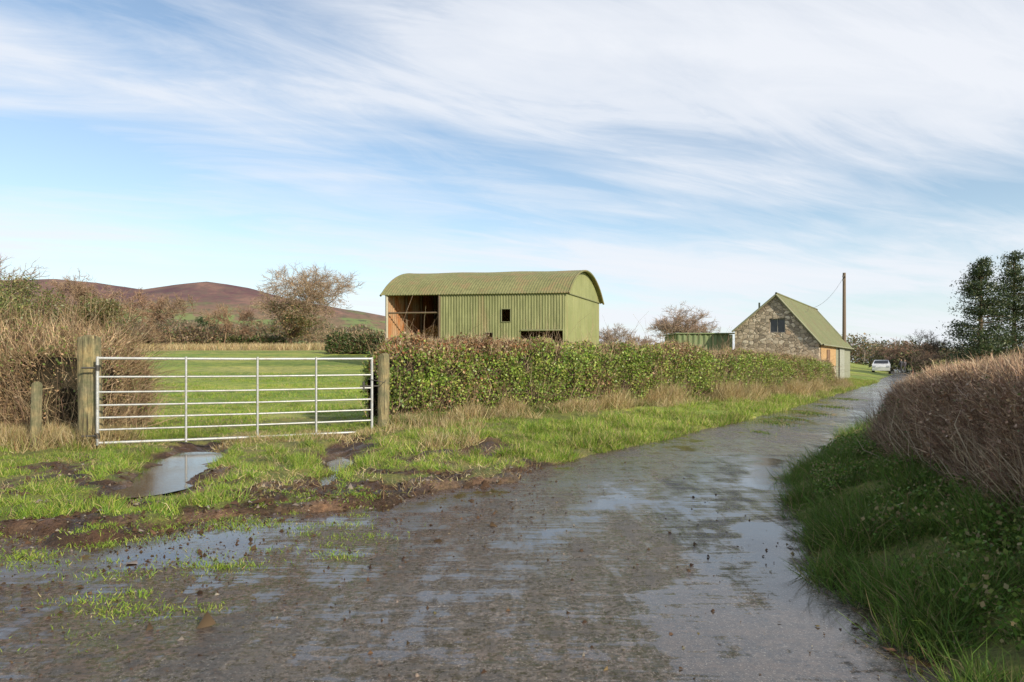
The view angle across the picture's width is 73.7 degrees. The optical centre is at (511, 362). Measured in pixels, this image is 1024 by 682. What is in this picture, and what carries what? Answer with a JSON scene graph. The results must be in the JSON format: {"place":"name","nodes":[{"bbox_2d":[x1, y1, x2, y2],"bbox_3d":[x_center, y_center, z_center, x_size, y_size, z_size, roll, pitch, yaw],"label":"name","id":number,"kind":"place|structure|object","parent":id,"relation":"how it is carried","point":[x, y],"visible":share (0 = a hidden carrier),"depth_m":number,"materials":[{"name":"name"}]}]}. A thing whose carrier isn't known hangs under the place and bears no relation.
{"place":"outdoors","nodes":[
{"label":"outdoors","id":0,"kind":"place"},
{"bbox_2d":[0,279,384,331],"bbox_3d":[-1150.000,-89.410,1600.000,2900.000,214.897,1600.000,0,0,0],"label":"hills","id":1,"kind":"structure","parent":0,"point":[212,294],"depth_m":1479.21,"materials":[{"name":"brown plant"}]},
{"bbox_2d":[0,368,957,681],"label":"road","id":2,"kind":"structure","parent":0,"point":[630,612],"depth_m":3.88,"materials":[{"name":"grey asphalt"}]},
{"bbox_2d":[0,336,1023,681],"bbox_3d":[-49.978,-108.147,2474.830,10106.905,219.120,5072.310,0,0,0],"label":"ground","id":3,"kind":"structure","parent":0,"point":[306,368],"depth_m":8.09,"materials":[{"name":"green plant"}]},
{"bbox_2d":[0,255,49,344],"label":"bare tree","id":4,"kind":"object","parent":3,"relation":"on","point":[13,275],"visible":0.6,"depth_m":60.90,"materials":[{"name":"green plant"}]},
{"bbox_2d":[0,275,50,315],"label":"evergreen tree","id":5,"kind":"object","parent":3,"relation":"on","point":[13,293],"visible":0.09,"depth_m":63.11,"materials":[{"name":"green plant"}]},
{"bbox_2d":[29,381,42,449],"bbox_3d":[-6.941,0.922,9.946,0.178,1.290,0.144,0,0,0],"label":"fence post","id":6,"kind":"object","parent":3,"relation":"on","point":[36,405],"visible":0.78,"depth_m":9.90,"materials":[{"name":"brown wood"}]},
{"bbox_2d":[0,271,74,346],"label":"evergreen tree","id":7,"kind":"object","parent":3,"relation":"on","point":[26,289],"visible":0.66,"depth_m":58.78,"materials":[{"name":"green plant"}]},
{"bbox_2d":[36,268,128,321],"bbox_3d":[-40.481,-4.986,64.133,7.927,7.526,6.168,0,0,0],"label":"bare tree","id":8,"kind":"object","parent":3,"relation":"on","point":[84,290],"visible":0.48,"depth_m":62.90,"materials":[{"name":"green plant"}]},
{"bbox_2d":[77,335,102,446],"bbox_3d":[-6.218,0.575,10.073,0.316,1.950,0.322,0,0,0],"label":"gate post","id":9,"kind":"object","parent":3,"relation":"on","point":[88,349],"visible":0.69,"depth_m":9.96,"materials":[{"name":"brown wood"}]},
{"bbox_2d":[55,293,136,339],"bbox_3d":[-36.697,-3.523,60.338,6.228,5.204,5.957,0,0,0],"label":"evergreen tree","id":10,"kind":"object","parent":3,"relation":"on","point":[112,311],"visible":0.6,"depth_m":59.30,"materials":[{"name":"green plant"}]},
{"bbox_2d":[0,275,200,430],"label":"hedge","id":11,"kind":"object","parent":3,"relation":"on","point":[22,370],"visible":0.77,"depth_m":11.65,"materials":[{"name":"brown plant"}]},
{"bbox_2d":[0,299,230,348],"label":"distant trees","id":12,"kind":"object","parent":3,"relation":"on","point":[191,334],"visible":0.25,"depth_m":67.01,"materials":[{"name":"brown plant"}]},
{"bbox_2d":[93,285,172,342],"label":"bare tree","id":13,"kind":"object","parent":3,"relation":"on","point":[142,313],"visible":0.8,"depth_m":65.29,"materials":[{"name":"brown plant"}]},
{"bbox_2d":[21,333,286,346],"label":"hedge","id":14,"kind":"object","parent":3,"relation":"on","point":[257,338],"visible":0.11,"depth_m":71.28,"materials":[{"name":"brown plant"}]},
{"bbox_2d":[96,452,226,498],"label":"puddle","id":15,"kind":"object","parent":3,"relation":"on","point":[175,472],"visible":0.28,"depth_m":7.90,"materials":[{"name":"grey liquid"}]},
{"bbox_2d":[140,293,210,344],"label":"bare tree","id":16,"kind":"object","parent":3,"relation":"on","point":[174,312],"visible":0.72,"depth_m":65.81,"materials":[{"name":"brown plant"}]},
{"bbox_2d":[195,316,222,331],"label":"holly tree","id":17,"kind":"object","parent":3,"relation":"on","point":[199,319],"visible":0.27,"depth_m":88.45,"materials":[{"name":"green plant"}]},
{"bbox_2d":[84,318,368,338],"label":"distant trees","id":18,"kind":"object","parent":3,"relation":"on","point":[263,328],"visible":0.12,"depth_m":195.13,"materials":[{"name":"brown plant"}]},
{"bbox_2d":[129,322,326,343],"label":"distant trees","id":19,"kind":"object","parent":3,"relation":"on","point":[305,339],"visible":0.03,"depth_m":100.10,"materials":[{"name":"brown plant"}]},
{"bbox_2d":[202,303,262,342],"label":"bare tree","id":20,"kind":"object","parent":3,"relation":"on","point":[245,317],"visible":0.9,"depth_m":70.31,"materials":[{"name":"brown plant"}]},
{"bbox_2d":[81,356,385,445],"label":"field gate","id":21,"kind":"structure","parent":3,"relation":"on","point":[186,439],"depth_m":10.51,"materials":[{"name":"metal"}]},
{"bbox_2d":[99,315,374,335],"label":"distant trees","id":22,"kind":"object","parent":3,"relation":"on","point":[362,324],"visible":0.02,"depth_m":411.63,"materials":[{"name":"brown plant"}]},
{"bbox_2d":[263,299,319,343],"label":"ivy tree","id":23,"kind":"object","parent":3,"relation":"on","point":[293,331],"visible":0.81,"depth_m":70.33,"materials":[{"name":"green plant"}]},
{"bbox_2d":[220,320,384,332],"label":"distant trees","id":24,"kind":"object","parent":3,"relation":"on","point":[231,326],"visible":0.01,"depth_m":600.83,"materials":[{"name":"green plant"}]},
{"bbox_2d":[242,260,367,343],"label":"bare tree","id":25,"kind":"object","parent":3,"relation":"on","point":[315,297],"visible":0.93,"depth_m":70.98,"materials":[{"name":"brown plant"}]},
{"bbox_2d":[309,456,353,487],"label":"puddle","id":26,"kind":"object","parent":3,"relation":"on","point":[326,478],"visible":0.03,"depth_m":8.52,"materials":[{"name":"grey liquid"}]},
{"bbox_2d":[323,328,384,353],"bbox_3d":[-10.033,-1.525,51.553,8.710,2.419,2.874,0,0,7],"label":"hedge","id":27,"kind":"object","parent":3,"relation":"on","point":[338,342],"visible":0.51,"depth_m":50.99,"materials":[{"name":"green plant"}]},
{"bbox_2d":[377,353,389,427],"bbox_3d":[-2.216,0.631,11.745,0.216,1.580,0.206,0,0,0],"label":"gate post","id":28,"kind":"object","parent":3,"relation":"on","point":[383,388],"visible":0.81,"depth_m":11.67,"materials":[{"name":"brown wood"}]},
{"bbox_2d":[0,342,857,503],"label":"dead grass","id":29,"kind":"structure","parent":3,"relation":"on","point":[51,436],"depth_m":11.94,"materials":[{"name":"beige plant"}]},
{"bbox_2d":[0,453,935,681],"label":"mud clods","id":30,"kind":"object","parent":3,"relation":"on","point":[207,620],"visible":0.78,"depth_m":5.42,"materials":[{"name":"brown soil"}]},
{"bbox_2d":[380,270,603,356],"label":"barn","id":31,"kind":"structure","parent":3,"relation":"on","point":[511,301],"depth_m":37.08,"materials":[{"name":"green metal"}]},
{"bbox_2d":[349,301,848,419],"bbox_3d":[7.014,0.009,23.308,4.208,2.940,29.089,0,0,41],"label":"hedge","id":32,"kind":"object","parent":3,"relation":"on","point":[441,374],"visible":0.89,"depth_m":15.54,"materials":[{"name":"green plant"}]},
{"bbox_2d":[599,323,638,343],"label":"bare tree","id":33,"kind":"object","parent":3,"relation":"on","point":[613,335],"visible":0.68,"depth_m":98.60,"materials":[{"name":"brown plant"}]},
{"bbox_2d":[599,337,649,345],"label":"distant trees","id":34,"kind":"object","parent":3,"relation":"on","point":[602,342],"depth_m":87.49,"materials":[{"name":"brown plant"}]},
{"bbox_2d":[624,329,662,344],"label":"bare tree","id":35,"kind":"object","parent":3,"relation":"on","point":[637,338],"visible":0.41,"depth_m":104.23,"materials":[{"name":"brown plant"}]},
{"bbox_2d":[646,303,721,339],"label":"bare tree","id":36,"kind":"object","parent":3,"relation":"on","point":[676,323],"visible":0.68,"depth_m":116.28,"materials":[{"name":"brown plant"}]},
{"bbox_2d":[663,333,734,354],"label":"corrugated shed","id":37,"kind":"structure","parent":3,"relation":"on","point":[715,338],"depth_m":38.24,"materials":[{"name":"green metal"}]},
{"bbox_2d":[687,316,720,332],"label":"bare tree","id":38,"kind":"object","parent":3,"relation":"on","point":[703,331],"visible":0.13,"depth_m":122.11,"materials":[{"name":"brown plant"}]},
{"bbox_2d":[731,292,853,377],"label":"stone outbuilding","id":39,"kind":"structure","parent":3,"relation":"on","point":[790,321],"depth_m":36.19,"materials":[{"name":"grey stone"}]},
{"bbox_2d":[771,318,784,331],"bbox_3d":[13.985,-1.925,35.923,0.674,0.750,0.431,0,0,0],"label":"window glass","id":40,"kind":"structure","parent":39,"relation":"in","point":[781,323],"depth_m":35.90,"materials":[{"name":"grey glass"}]},
{"bbox_2d":[827,349,829,359],"bbox_3d":[17.241,0.300,37.152,0.593,2.000,0.926,0,0,0],"label":"stable door","id":41,"kind":"structure","parent":39,"relation":"in","point":[828,352],"depth_m":37.06,"materials":[{"name":"brown wood"}]},
{"bbox_2d":[840,348,843,377],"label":"sliding door","id":42,"kind":"structure","parent":39,"relation":"in","point":[841,349],"depth_m":41.39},
{"bbox_2d":[814,273,845,341],"bbox_3d":[19.557,-2.200,42.203,0.256,7.400,7.634,0,0,40],"label":"utility pole","id":43,"kind":"object","parent":3,"relation":"on","point":[844,310],"visible":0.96,"depth_m":44.91,"materials":[{"name":"wood"}]},
{"bbox_2d":[872,360,890,373],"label":"parked car","id":44,"kind":"object","parent":3,"relation":"on","point":[881,365],"visible":0.91,"depth_m":73.49,"materials":[{"name":"white paint"}]},
{"bbox_2d":[759,412,1023,681],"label":"verge grass","id":45,"kind":"structure","parent":3,"relation":"on","point":[923,599],"depth_m":3.98,"materials":[{"name":"green plant"}]},
{"bbox_2d":[850,339,954,363],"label":"distant trees","id":46,"kind":"object","parent":3,"relation":"on","point":[884,342],"depth_m":336.25,"materials":[{"name":"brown plant"}]},
{"bbox_2d":[873,338,946,373],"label":"bare tree","id":47,"kind":"object","parent":3,"relation":"on","point":[901,349],"visible":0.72,"depth_m":75.25,"materials":[{"name":"brown plant"}]},
{"bbox_2d":[840,332,987,367],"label":"distant trees","id":48,"kind":"object","parent":3,"relation":"on","point":[856,347],"visible":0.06,"depth_m":166.89,"materials":[{"name":"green plant"}]},
{"bbox_2d":[858,340,985,371],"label":"distant trees","id":49,"kind":"object","parent":3,"relation":"on","point":[893,362],"visible":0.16,"depth_m":91.93,"materials":[{"name":"brown plant"}]},
{"bbox_2d":[903,329,952,373],"bbox_3d":[38.456,-0.578,63.013,6.265,5.398,3.764,0,0,-29],"label":"bare tree","id":50,"kind":"object","parent":3,"relation":"on","point":[934,345],"visible":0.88,"depth_m":62.97,"materials":[{"name":"brown plant"}]},
{"bbox_2d":[851,343,1023,522],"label":"hedge","id":51,"kind":"object","parent":3,"relation":"on","point":[966,418],"visible":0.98,"depth_m":4.92,"materials":[{"name":"brown plant"}]},
{"bbox_2d":[915,359,971,377],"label":"hedge","id":52,"kind":"object","parent":3,"relation":"on","point":[936,363],"visible":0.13,"depth_m":76.19,"materials":[{"name":"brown plant"}]},
{"bbox_2d":[930,256,1022,362],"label":"conifer tree","id":53,"kind":"object","parent":3,"relation":"on","point":[975,285],"visible":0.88,"depth_m":59.55,"materials":[{"name":"green plant"}]},
{"bbox_2d":[971,249,1023,358],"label":"conifer tree","id":54,"kind":"object","parent":3,"relation":"on","point":[1014,270],"visible":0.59,"depth_m":61.50,"materials":[{"name":"green plant"}]},
{"bbox_2d":[0,0,1023,361],"label":"sky","id":55,"kind":"structure","parent":0,"point":[722,157],"materials":[{"name":"blue"}]}
]}

